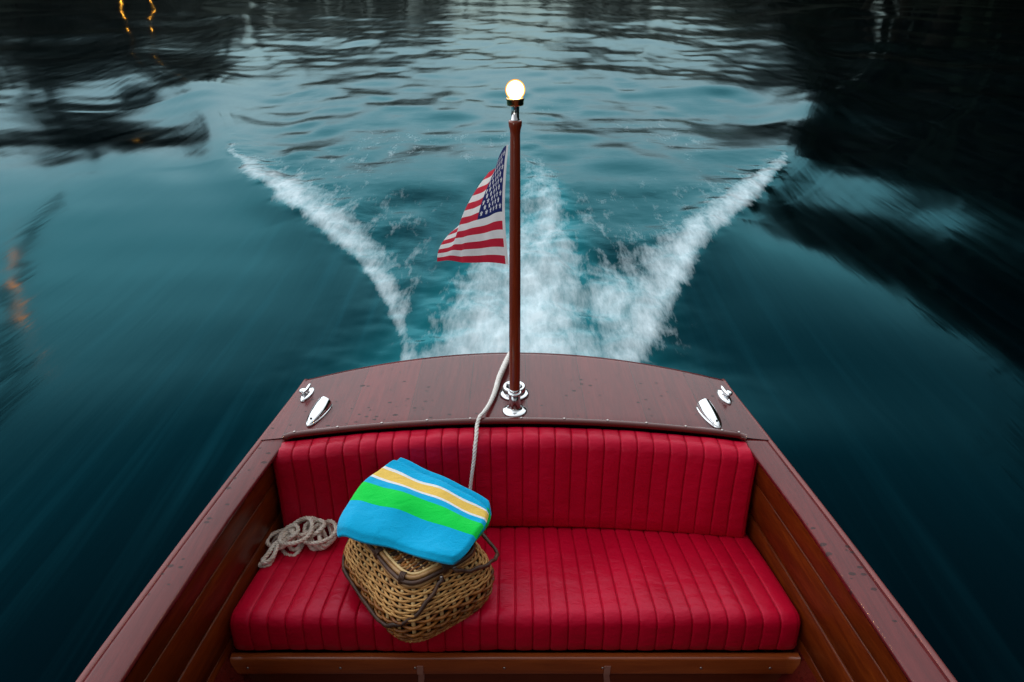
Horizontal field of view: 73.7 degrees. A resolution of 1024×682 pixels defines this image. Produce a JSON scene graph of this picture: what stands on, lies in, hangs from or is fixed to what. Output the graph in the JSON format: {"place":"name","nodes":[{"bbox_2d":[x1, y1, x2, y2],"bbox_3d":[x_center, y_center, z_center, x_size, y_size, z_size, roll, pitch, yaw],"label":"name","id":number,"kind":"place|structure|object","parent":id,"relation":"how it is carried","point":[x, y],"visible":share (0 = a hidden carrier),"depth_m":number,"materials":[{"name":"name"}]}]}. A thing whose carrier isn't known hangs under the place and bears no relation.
{"place":"outdoors","nodes":[
{"label":"outdoors","id":0,"kind":"place"},
{"bbox_2d":[0,0,1023,681],"bbox_3d":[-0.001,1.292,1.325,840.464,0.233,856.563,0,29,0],"label":"water","id":1,"kind":"structure","parent":0,"point":[228,228],"depth_m":4.92,"materials":[{"name":"blue liquid"}]},
{"bbox_2d":[76,352,957,681],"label":"motorboat","id":2,"kind":"object","parent":1,"relation":"on","point":[648,522],"visible":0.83,"depth_m":1.97,"materials":[{"name":"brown wood"}]},
{"bbox_2d":[258,516,336,567],"bbox_3d":[-0.647,0.601,2.062,0.208,0.091,0.211,8,30,13],"label":"rope","id":3,"kind":"object","parent":2,"relation":"on","point":[286,536],"visible":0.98,"depth_m":2.06,"materials":[{"name":"beige fabric"}]},
{"bbox_2d":[342,533,498,642],"bbox_3d":[-0.256,0.606,1.906,0.377,0.218,0.404,-20,35,-32],"label":"picnic basket","id":4,"kind":"object","parent":2,"relation":"on","point":[404,597],"visible":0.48,"depth_m":1.77,"materials":[{"name":"wicker"}]},
{"bbox_2d":[337,458,490,564],"bbox_3d":[-0.258,0.475,1.861,0.391,0.108,0.302,16,33,26],"label":"beach towel","id":5,"kind":"object","parent":4,"relation":"on","point":[407,506],"visible":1,"depth_m":1.82,"materials":[{"name":"blue fabric"}]},
{"bbox_2d":[468,352,508,489],"bbox_3d":[-0.071,0.298,2.349,0.057,0.346,0.739,7,30,13],"label":"rope","id":6,"kind":"object","parent":2,"relation":"on","point":[503,367],"visible":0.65,"depth_m":2.17,"materials":[{"name":"white fabric"}]},
{"bbox_2d":[505,79,524,393],"bbox_3d":[0.009,-0.224,1.988,0.052,1.011,0.052,0,26,0],"label":"flagpole","id":7,"kind":"object","parent":2,"relation":"on","point":[515,90],"visible":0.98,"depth_m":1.94,"materials":[{"name":"brown wood"}]},
{"bbox_2d":[437,145,508,264],"bbox_3d":[-0.056,-0.414,2.101,0.248,0.455,0.375,-15,33,-24],"label":"flag","id":8,"kind":"object","parent":7,"relation":"attached to","point":[477,234],"visible":1,"depth_m":2.05,"materials":[{"name":"multicoloured fabric"}]}
]}

